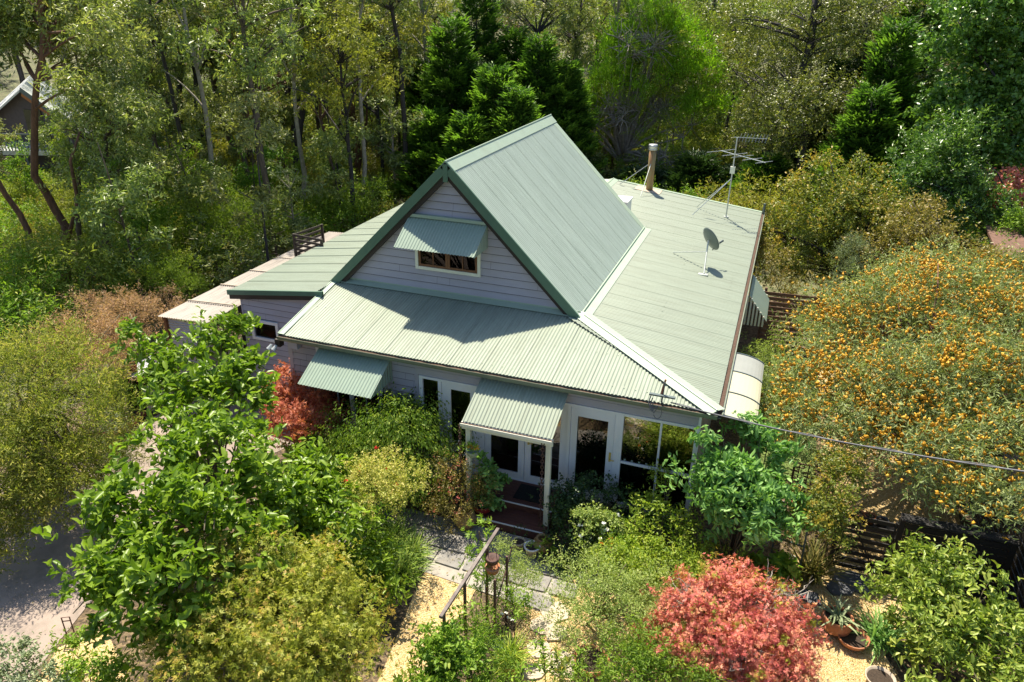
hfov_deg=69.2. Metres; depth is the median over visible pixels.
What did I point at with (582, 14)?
gum tree
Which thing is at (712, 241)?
satellite dish
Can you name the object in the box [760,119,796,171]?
young gum
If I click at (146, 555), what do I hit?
broadleaf tree
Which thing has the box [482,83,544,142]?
conifer
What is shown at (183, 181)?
young gum
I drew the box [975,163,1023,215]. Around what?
blossom tree
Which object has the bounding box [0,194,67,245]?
scrub bush
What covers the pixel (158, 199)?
scrub bush
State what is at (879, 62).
conifer
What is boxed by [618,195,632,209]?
cooler unit
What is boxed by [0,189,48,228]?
scrub bush
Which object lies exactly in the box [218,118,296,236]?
young gum
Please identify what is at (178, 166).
scrub bush
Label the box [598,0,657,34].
gum tree
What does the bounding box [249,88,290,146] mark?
young gum
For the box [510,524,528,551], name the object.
potted plant
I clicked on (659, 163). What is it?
scrub bush
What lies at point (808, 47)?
gum tree
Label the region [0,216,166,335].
scrub bush
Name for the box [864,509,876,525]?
planter pot
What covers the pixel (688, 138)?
scrub bush
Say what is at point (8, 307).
scrub bush
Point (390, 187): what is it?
scrub bush
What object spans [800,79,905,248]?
conifer
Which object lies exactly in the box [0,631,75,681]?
shrub
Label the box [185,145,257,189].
scrub bush
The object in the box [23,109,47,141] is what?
window
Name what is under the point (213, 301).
lean to
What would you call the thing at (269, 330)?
side window
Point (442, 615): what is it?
garden arbour
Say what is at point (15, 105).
neighbour house
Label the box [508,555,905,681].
gravel court
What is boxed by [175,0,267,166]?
gum tree
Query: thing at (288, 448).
shrub
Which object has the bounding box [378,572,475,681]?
gravel path
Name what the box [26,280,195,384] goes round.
pink plumed bush
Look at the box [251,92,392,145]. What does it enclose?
scrub bush
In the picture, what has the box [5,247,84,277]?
scrub bush
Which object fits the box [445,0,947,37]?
woods
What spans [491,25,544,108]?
conifer
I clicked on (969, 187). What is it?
camellia tree
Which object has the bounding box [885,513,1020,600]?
slat fence
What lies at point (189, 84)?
young gum
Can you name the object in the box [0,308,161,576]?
wattle bush
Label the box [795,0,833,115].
gum tree
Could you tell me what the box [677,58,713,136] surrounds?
young gum
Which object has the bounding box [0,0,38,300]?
gum tree
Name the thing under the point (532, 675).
stepping stone
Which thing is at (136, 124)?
young gum
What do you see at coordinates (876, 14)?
gum tree
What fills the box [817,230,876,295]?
grey pine
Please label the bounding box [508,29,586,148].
conifer
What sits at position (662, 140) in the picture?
young gum
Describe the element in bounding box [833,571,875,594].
stepping stone
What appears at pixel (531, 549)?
potted plant
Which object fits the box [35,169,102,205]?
scrub bush
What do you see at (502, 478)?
porch plants
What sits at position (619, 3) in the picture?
gum tree
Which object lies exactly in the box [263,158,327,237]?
young gum
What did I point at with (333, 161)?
young gum
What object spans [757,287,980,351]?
brown fence
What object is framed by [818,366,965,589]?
side path
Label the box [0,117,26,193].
young gum
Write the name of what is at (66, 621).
iron stake
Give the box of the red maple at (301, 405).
[254,359,349,447]
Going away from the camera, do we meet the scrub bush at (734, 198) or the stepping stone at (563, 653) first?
the stepping stone at (563, 653)
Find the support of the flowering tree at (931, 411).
on the side path at (889, 504)
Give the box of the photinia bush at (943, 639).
[854,527,1023,681]
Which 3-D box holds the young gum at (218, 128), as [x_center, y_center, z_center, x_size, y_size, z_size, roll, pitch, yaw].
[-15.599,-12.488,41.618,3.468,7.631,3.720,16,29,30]
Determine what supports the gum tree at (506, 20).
on the ground at (8, 82)
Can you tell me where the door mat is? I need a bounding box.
[513,483,551,503]
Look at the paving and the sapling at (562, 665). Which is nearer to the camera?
the sapling at (562, 665)
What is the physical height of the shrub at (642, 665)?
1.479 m
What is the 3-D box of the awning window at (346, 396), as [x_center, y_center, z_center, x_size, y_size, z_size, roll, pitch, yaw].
[-3.656,1.061,17.291,1.660,2.120,0.410,9,26,18]
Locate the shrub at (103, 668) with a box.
[45,621,137,681]
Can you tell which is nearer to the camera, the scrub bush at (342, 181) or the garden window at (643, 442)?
the garden window at (643, 442)
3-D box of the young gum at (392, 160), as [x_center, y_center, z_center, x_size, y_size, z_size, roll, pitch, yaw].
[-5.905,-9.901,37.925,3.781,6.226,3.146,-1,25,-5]
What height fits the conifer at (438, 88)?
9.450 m
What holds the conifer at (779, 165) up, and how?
on the ground at (8, 82)
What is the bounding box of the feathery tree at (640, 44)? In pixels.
[571,0,748,173]
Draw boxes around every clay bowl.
[838,626,870,650]
[865,665,896,681]
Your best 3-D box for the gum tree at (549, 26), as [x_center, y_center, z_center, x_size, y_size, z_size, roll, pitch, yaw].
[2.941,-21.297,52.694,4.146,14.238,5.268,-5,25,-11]
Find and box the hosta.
[730,548,803,593]
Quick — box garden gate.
[833,513,898,575]
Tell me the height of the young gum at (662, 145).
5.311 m
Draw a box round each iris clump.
[366,507,430,542]
[368,524,418,569]
[369,541,439,601]
[387,526,439,573]
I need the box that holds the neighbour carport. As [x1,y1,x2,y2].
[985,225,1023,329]
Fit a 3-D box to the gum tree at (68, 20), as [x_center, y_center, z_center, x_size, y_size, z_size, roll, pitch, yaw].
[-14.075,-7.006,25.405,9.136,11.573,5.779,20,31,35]
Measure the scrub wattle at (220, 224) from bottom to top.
3.739 m
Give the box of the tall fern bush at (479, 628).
[456,597,535,681]
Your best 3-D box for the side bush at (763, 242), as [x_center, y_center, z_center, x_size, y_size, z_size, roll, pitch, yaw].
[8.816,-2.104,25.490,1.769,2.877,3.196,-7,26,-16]
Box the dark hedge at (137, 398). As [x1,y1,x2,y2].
[81,348,152,416]
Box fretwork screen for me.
[785,463,832,510]
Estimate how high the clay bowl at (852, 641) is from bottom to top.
0.160 m
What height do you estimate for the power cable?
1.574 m
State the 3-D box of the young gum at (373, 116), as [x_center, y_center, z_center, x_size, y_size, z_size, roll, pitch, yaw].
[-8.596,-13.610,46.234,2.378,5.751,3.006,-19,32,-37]
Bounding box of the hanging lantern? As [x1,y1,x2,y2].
[485,547,499,575]
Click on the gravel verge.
(109, 643)
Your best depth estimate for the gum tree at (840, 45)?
44.57 m
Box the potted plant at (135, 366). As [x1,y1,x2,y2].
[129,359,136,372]
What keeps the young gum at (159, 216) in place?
on the ground at (8, 82)
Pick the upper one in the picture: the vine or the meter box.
the meter box
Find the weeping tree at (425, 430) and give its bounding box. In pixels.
[303,381,481,521]
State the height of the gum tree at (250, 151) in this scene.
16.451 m
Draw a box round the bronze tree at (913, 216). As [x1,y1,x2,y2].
[828,187,1023,310]
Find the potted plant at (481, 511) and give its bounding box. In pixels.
[468,487,490,514]
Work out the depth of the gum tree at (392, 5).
35.23 m
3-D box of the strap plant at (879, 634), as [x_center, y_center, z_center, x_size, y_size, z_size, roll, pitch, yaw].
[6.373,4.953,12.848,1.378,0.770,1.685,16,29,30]
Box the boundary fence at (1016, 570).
[961,433,1023,663]
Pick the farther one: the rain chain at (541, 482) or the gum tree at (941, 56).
the gum tree at (941, 56)
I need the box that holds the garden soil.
[0,293,1023,681]
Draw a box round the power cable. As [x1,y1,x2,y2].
[670,402,1023,471]
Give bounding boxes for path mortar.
[339,501,565,610]
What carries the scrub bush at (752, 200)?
on the ground at (8, 82)
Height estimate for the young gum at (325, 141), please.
6.330 m
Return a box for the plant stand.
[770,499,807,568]
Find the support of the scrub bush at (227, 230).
on the ground at (8, 82)
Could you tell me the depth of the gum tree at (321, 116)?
36.49 m
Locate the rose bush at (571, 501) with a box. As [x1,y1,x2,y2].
[526,469,706,562]
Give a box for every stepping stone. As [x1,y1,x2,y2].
[522,664,546,679]
[527,639,551,657]
[530,616,556,634]
[540,601,569,622]
[545,650,574,677]
[546,625,567,641]
[797,588,820,605]
[826,580,856,595]
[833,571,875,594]
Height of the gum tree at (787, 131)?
8.036 m
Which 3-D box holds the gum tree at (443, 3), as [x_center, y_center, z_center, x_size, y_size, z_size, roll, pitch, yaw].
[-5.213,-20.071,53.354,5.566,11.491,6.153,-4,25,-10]
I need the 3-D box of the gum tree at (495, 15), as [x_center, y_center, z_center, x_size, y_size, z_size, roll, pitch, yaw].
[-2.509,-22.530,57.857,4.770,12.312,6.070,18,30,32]
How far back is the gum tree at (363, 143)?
34.42 m
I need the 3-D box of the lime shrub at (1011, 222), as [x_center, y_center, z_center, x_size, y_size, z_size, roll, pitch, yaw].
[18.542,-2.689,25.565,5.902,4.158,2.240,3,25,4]
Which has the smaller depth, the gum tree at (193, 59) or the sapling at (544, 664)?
the sapling at (544, 664)
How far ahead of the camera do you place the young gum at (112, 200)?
23.57 m
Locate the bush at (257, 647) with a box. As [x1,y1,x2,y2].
[123,513,417,681]
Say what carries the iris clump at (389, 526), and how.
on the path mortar
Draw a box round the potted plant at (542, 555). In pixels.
[534,535,557,562]
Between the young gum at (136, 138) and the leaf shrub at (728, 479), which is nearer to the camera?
the leaf shrub at (728, 479)
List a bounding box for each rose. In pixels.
[334,439,441,562]
[480,582,533,638]
[568,498,645,560]
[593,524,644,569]
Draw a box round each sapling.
[508,658,539,681]
[528,627,566,681]
[542,647,571,681]
[560,639,588,681]
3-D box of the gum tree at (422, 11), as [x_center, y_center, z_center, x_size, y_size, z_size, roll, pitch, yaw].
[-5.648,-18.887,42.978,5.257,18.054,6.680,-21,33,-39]
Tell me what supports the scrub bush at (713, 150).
on the ground at (8, 82)
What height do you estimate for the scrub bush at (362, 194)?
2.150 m
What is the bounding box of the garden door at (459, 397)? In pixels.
[442,382,478,469]
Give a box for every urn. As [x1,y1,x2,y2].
[454,506,476,530]
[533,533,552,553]
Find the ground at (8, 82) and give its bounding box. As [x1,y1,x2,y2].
[0,0,1023,441]
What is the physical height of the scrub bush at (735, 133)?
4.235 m
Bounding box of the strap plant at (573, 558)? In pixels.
[548,537,595,578]
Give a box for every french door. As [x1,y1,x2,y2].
[485,426,524,480]
[524,405,567,487]
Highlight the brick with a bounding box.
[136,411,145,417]
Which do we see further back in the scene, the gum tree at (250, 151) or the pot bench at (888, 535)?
the gum tree at (250, 151)
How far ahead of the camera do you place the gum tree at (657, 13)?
55.86 m
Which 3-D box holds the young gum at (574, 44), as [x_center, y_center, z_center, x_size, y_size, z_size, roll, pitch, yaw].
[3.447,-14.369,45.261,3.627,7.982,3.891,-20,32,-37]
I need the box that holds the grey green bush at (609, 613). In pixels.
[530,536,694,672]
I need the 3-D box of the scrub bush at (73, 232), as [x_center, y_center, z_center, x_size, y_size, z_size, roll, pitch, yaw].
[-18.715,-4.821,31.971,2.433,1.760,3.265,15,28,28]
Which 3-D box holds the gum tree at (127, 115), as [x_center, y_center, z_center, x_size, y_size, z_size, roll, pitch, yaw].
[-14.319,-5.486,27.022,6.002,7.608,4.299,17,29,31]
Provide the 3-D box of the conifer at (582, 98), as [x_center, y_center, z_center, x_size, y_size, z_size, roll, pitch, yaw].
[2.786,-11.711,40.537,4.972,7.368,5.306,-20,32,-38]
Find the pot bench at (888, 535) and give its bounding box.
[830,517,894,557]
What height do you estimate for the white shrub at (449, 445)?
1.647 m
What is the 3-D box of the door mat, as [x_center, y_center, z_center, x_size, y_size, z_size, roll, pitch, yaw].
[0.449,3.304,16.026,0.720,0.014,0.540,9,26,18]
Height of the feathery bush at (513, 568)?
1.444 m
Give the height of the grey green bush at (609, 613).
1.710 m
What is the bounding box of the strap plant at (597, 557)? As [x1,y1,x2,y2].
[563,530,608,570]
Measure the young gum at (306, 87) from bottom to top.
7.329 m
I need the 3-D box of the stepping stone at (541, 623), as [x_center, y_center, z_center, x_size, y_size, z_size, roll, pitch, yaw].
[0.551,5.051,13.144,0.475,0.045,0.398,9,26,18]
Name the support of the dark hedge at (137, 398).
on the garden soil
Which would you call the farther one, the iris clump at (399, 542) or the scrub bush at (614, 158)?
the scrub bush at (614, 158)
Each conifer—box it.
[385,53,455,172]
[392,104,452,197]
[408,11,481,148]
[429,0,512,115]
[430,109,496,171]
[465,61,523,147]
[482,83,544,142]
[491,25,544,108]
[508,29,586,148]
[538,56,608,174]
[606,162,667,187]
[654,147,734,197]
[710,162,742,200]
[717,146,803,229]
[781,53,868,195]
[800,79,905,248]
[801,8,926,227]
[861,0,953,201]
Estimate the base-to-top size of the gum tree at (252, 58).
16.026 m
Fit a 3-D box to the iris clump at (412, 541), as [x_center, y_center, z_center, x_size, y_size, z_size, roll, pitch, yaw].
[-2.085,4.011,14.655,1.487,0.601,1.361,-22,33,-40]
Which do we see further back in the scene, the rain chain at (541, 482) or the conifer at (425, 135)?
the conifer at (425, 135)
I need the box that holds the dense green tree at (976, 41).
[899,0,1023,198]
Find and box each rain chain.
[458,424,462,498]
[538,443,544,523]
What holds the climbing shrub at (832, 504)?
on the gravel court
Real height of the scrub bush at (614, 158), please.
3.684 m
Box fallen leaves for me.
[1,405,906,681]
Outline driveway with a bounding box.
[0,390,296,680]
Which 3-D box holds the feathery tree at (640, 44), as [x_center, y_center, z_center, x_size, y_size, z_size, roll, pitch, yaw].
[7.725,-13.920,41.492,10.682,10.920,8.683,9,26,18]
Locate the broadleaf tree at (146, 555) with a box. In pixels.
[31,304,385,680]
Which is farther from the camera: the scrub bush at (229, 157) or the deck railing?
the scrub bush at (229, 157)
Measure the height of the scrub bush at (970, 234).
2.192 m
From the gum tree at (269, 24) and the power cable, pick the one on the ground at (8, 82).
the gum tree at (269, 24)
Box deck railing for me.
[292,224,324,255]
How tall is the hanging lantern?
0.501 m
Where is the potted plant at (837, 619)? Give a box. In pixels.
[814,592,864,636]
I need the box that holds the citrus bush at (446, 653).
[393,599,498,681]
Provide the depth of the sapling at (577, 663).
11.64 m
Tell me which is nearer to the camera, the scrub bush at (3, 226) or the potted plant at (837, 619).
the potted plant at (837, 619)
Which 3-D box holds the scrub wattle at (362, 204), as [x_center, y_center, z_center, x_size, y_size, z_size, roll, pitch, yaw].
[-7.747,-6.050,33.400,6.920,3.272,3.944,-16,30,-31]
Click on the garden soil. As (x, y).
(750, 333)
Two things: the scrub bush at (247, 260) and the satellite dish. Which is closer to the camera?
the satellite dish
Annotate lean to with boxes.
[159,232,342,402]
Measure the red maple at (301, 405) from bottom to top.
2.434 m
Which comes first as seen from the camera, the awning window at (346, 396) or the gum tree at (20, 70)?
the awning window at (346, 396)
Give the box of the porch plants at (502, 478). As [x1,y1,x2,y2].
[466,449,512,511]
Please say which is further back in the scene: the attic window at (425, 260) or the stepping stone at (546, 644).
the attic window at (425, 260)
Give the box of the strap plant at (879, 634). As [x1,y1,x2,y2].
[851,601,920,669]
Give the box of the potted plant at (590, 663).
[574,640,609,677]
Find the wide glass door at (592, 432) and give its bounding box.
[567,407,615,497]
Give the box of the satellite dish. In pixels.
[673,228,723,275]
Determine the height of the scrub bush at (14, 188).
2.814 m
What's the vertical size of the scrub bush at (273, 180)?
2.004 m
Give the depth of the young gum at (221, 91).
53.90 m
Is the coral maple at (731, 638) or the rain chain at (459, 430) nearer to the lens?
the coral maple at (731, 638)
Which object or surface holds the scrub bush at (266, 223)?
on the ground at (8, 82)
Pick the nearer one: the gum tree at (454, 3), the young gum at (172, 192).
the young gum at (172, 192)
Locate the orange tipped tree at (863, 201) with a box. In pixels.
[753,145,935,300]
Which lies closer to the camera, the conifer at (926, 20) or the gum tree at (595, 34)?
the conifer at (926, 20)
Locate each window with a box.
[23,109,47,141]
[252,319,278,342]
[315,347,384,432]
[415,246,480,276]
[617,417,693,515]
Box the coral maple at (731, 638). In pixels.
[640,547,832,681]
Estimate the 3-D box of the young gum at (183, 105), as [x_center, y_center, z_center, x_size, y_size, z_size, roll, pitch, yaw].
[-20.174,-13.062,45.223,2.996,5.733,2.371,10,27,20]
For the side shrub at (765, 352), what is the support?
on the garden soil
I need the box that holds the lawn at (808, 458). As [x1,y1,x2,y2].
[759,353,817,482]
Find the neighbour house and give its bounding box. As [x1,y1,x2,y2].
[0,75,85,177]
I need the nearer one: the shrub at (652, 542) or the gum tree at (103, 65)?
the shrub at (652, 542)
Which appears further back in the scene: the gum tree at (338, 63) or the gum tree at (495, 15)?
the gum tree at (495, 15)
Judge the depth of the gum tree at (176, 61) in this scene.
47.00 m
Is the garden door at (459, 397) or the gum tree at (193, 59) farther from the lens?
the gum tree at (193, 59)
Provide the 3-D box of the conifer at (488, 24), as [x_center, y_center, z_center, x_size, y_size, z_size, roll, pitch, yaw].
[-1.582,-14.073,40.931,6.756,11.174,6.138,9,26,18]
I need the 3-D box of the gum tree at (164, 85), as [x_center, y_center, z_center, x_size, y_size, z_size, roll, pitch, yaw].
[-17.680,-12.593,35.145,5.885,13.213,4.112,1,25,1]
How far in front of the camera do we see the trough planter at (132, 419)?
18.71 m
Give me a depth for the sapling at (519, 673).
11.16 m
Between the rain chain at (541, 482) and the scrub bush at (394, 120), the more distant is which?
the scrub bush at (394, 120)
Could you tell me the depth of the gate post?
14.44 m
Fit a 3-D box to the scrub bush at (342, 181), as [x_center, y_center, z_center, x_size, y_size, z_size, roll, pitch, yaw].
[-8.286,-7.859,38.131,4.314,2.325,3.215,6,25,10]
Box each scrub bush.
[0,164,50,195]
[0,171,53,219]
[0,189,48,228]
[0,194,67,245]
[0,209,60,276]
[0,210,38,277]
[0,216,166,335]
[0,223,48,283]
[0,233,100,340]
[0,263,28,312]
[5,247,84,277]
[8,164,66,206]
[12,203,82,249]
[16,175,94,227]
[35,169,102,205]
[37,216,97,246]
[49,202,146,243]
[82,185,180,227]
[86,243,188,298]
[93,212,200,286]
[114,194,205,250]
[136,136,172,150]
[139,183,172,203]
[149,167,189,205]
[150,150,195,183]
[161,91,273,156]
[161,135,249,178]
[167,159,249,206]
[182,203,255,257]
[183,218,325,286]
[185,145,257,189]
[214,128,245,164]
[216,235,268,273]
[219,189,275,224]
[236,120,316,166]
[237,201,295,241]
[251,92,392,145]
[256,158,292,190]
[261,193,367,247]
[270,159,344,219]
[276,131,326,170]
[304,153,361,190]
[306,95,355,132]
[318,168,388,198]
[329,178,380,229]
[334,128,370,150]
[353,145,408,179]
[367,116,401,147]
[369,168,409,208]
[373,196,410,214]
[584,149,622,178]
[586,128,657,168]
[606,155,658,176]
[620,140,672,167]
[626,170,716,198]
[637,132,690,160]
[638,105,704,146]
[641,149,723,171]
[664,124,728,159]
[675,135,731,166]
[685,78,762,119]
[685,176,803,252]
[686,113,752,165]
[696,104,795,165]
[718,167,876,257]
[914,197,982,240]
[940,210,1002,243]
[992,161,1023,204]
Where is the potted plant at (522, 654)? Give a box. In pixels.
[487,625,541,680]
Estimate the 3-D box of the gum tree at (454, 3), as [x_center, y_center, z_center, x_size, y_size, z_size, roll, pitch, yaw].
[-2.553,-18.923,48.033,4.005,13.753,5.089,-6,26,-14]
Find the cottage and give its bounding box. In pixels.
[227,114,768,538]
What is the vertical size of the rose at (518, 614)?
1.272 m
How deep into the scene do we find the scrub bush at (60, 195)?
33.93 m
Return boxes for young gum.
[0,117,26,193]
[0,136,47,214]
[25,106,69,177]
[41,102,96,179]
[55,63,163,148]
[66,142,176,311]
[80,113,152,243]
[84,148,184,290]
[142,89,193,176]
[144,124,215,213]
[152,76,188,106]
[160,137,227,255]
[162,90,199,140]
[162,98,221,162]
[166,143,235,276]
[170,84,250,208]
[172,68,223,126]
[185,87,295,261]
[201,51,245,160]
[204,54,265,154]
[209,81,229,99]
[210,64,294,191]
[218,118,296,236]
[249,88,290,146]
[251,91,312,188]
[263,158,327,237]
[271,86,316,148]
[273,143,316,210]
[289,61,360,188]
[301,96,377,231]
[304,131,348,187]
[314,59,370,124]
[321,116,364,172]
[355,91,394,156]
[359,87,427,205]
[556,36,596,68]
[580,43,610,95]
[592,84,636,175]
[641,86,677,146]
[652,87,704,144]
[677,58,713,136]
[677,92,713,146]
[689,64,741,134]
[711,91,741,121]
[714,68,764,126]
[749,71,781,127]
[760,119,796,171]
[774,21,839,109]
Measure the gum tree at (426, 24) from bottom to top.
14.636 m
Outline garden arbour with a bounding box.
[439,528,511,640]
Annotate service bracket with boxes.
[648,379,675,418]
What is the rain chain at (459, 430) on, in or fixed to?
hanging from the cottage
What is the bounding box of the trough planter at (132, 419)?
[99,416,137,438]
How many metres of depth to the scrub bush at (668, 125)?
50.50 m
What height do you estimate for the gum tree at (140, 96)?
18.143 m
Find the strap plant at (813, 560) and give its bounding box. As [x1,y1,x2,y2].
[772,528,866,588]
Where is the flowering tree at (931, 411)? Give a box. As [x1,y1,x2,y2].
[758,231,1023,541]
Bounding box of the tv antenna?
[692,134,772,217]
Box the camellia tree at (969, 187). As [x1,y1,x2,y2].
[874,104,1023,250]
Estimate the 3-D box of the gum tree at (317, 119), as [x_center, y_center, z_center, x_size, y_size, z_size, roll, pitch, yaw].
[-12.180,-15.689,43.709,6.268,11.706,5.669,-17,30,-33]
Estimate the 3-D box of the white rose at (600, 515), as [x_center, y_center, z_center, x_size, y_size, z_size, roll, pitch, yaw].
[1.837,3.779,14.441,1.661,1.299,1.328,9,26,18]
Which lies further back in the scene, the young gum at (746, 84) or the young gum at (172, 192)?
the young gum at (746, 84)
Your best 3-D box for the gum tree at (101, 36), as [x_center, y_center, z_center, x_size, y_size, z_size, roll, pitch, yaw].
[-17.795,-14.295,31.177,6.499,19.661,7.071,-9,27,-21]
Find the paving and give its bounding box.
[335,500,607,611]
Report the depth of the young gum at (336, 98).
47.15 m
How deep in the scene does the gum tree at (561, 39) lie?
48.26 m
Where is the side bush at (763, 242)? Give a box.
[755,235,807,317]
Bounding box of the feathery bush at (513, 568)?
[474,528,554,612]
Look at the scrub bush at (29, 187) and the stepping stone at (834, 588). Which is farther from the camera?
the scrub bush at (29, 187)
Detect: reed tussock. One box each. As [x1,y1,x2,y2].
[51,229,113,268]
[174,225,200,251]
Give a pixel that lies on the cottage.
(517, 297)
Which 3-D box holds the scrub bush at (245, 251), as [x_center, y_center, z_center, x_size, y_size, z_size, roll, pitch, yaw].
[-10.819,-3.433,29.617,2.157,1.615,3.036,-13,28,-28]
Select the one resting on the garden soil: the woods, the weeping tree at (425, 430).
the weeping tree at (425, 430)
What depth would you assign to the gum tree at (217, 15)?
35.28 m
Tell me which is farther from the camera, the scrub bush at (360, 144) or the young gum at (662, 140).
the scrub bush at (360, 144)
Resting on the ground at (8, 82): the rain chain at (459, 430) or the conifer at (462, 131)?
the conifer at (462, 131)
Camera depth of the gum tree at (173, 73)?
37.12 m
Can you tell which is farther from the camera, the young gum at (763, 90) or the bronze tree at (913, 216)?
the young gum at (763, 90)
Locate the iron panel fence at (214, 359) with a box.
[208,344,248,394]
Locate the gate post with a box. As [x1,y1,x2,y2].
[828,515,843,565]
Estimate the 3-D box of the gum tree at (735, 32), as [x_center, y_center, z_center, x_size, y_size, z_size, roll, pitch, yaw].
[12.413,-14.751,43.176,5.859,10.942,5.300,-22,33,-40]
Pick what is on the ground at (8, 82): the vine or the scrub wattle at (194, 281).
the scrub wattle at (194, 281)
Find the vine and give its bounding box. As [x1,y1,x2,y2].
[452,513,499,599]
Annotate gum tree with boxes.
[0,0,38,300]
[0,0,158,283]
[4,27,24,83]
[10,38,24,81]
[35,84,185,249]
[38,45,163,253]
[55,0,157,223]
[55,0,159,188]
[83,38,190,181]
[88,0,215,211]
[93,2,177,147]
[107,0,233,147]
[111,0,193,189]
[124,0,230,230]
[130,0,264,171]
[147,0,279,183]
[147,2,199,84]
[154,0,324,258]
[162,0,313,191]
[174,0,294,194]
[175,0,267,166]
[180,0,273,185]
[218,0,334,184]
[224,0,358,189]
[240,1,322,145]
[254,1,352,172]
[257,0,366,208]
[264,0,378,201]
[271,0,409,228]
[298,0,420,181]
[313,0,428,202]
[321,0,378,132]
[322,0,423,219]
[334,3,427,184]
[342,0,438,88]
[354,30,430,177]
[358,0,443,72]
[360,0,418,171]
[363,1,436,182]
[404,1,447,57]
[407,0,475,59]
[446,0,482,57]
[462,0,520,53]
[490,0,527,13]
[494,0,543,35]
[495,0,583,48]
[512,0,574,43]
[531,0,583,44]
[531,0,603,60]
[532,0,604,55]
[554,0,610,59]
[564,0,626,89]
[591,0,684,176]
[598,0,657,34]
[601,0,696,92]
[651,0,713,142]
[669,0,893,154]
[675,0,759,121]
[684,0,745,53]
[688,0,786,163]
[714,60,906,234]
[719,0,782,103]
[745,0,805,118]
[749,0,811,122]
[751,0,833,155]
[788,0,948,157]
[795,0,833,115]
[811,3,864,70]
[815,0,864,60]
[817,0,880,84]
[841,0,896,65]
[878,0,957,72]
[922,0,975,133]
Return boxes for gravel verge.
[36,632,126,681]
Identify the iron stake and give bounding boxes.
[61,616,75,637]
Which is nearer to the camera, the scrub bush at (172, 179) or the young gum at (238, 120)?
the young gum at (238, 120)
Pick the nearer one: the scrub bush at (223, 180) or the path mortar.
the path mortar
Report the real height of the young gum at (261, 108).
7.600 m
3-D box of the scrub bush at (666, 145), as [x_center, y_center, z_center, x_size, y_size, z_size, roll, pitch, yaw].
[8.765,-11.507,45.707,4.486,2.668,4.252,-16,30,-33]
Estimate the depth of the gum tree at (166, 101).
41.92 m
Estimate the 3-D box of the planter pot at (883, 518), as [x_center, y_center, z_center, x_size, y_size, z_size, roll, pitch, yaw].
[7.243,3.578,14.546,0.240,0.200,0.240,9,26,18]
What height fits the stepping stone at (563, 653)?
0.045 m
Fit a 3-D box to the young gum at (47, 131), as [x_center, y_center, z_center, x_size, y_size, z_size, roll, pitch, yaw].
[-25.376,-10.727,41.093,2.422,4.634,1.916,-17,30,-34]
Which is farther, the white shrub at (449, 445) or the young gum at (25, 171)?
the young gum at (25, 171)
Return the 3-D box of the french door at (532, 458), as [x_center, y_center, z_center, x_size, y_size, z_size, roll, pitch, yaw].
[0.706,2.220,15.856,0.920,2.105,0.116,9,26,18]
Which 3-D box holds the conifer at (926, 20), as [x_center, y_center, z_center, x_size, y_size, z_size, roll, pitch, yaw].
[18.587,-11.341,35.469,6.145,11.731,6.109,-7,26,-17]
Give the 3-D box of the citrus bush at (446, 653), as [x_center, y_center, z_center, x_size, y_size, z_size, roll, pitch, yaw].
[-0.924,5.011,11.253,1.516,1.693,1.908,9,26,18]
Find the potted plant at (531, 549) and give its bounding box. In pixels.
[524,539,540,558]
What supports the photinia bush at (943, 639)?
on the garden soil
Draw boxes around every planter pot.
[853,508,864,522]
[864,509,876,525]
[876,516,888,527]
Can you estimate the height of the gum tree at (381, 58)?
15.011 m
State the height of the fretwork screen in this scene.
1.264 m
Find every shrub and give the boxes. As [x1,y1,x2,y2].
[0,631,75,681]
[45,621,137,681]
[89,405,142,464]
[249,476,420,608]
[278,416,350,469]
[374,389,443,462]
[419,446,499,540]
[425,438,465,495]
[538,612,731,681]
[579,510,775,602]
[608,458,710,580]
[658,409,824,578]
[722,318,821,438]
[783,441,874,557]
[970,201,1023,247]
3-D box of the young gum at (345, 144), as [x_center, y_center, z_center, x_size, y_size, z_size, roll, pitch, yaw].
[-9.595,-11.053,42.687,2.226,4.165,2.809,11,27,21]
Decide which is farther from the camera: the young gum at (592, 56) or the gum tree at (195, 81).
the young gum at (592, 56)
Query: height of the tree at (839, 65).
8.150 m
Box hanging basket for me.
[456,430,480,457]
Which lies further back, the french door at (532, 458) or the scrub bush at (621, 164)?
the scrub bush at (621, 164)
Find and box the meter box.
[288,342,301,349]
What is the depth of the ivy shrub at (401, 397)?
16.54 m
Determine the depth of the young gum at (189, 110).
32.98 m
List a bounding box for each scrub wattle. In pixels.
[121,234,211,309]
[125,180,300,291]
[275,168,407,243]
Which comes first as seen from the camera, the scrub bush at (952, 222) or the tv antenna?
the tv antenna
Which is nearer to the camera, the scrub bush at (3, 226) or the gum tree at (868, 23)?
the scrub bush at (3, 226)
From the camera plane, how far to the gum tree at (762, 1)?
47.05 m
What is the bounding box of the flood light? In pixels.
[267,338,283,351]
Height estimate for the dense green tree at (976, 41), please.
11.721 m
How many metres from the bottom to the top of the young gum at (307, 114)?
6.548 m
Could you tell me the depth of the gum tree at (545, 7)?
42.05 m
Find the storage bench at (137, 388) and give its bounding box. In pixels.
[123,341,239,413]

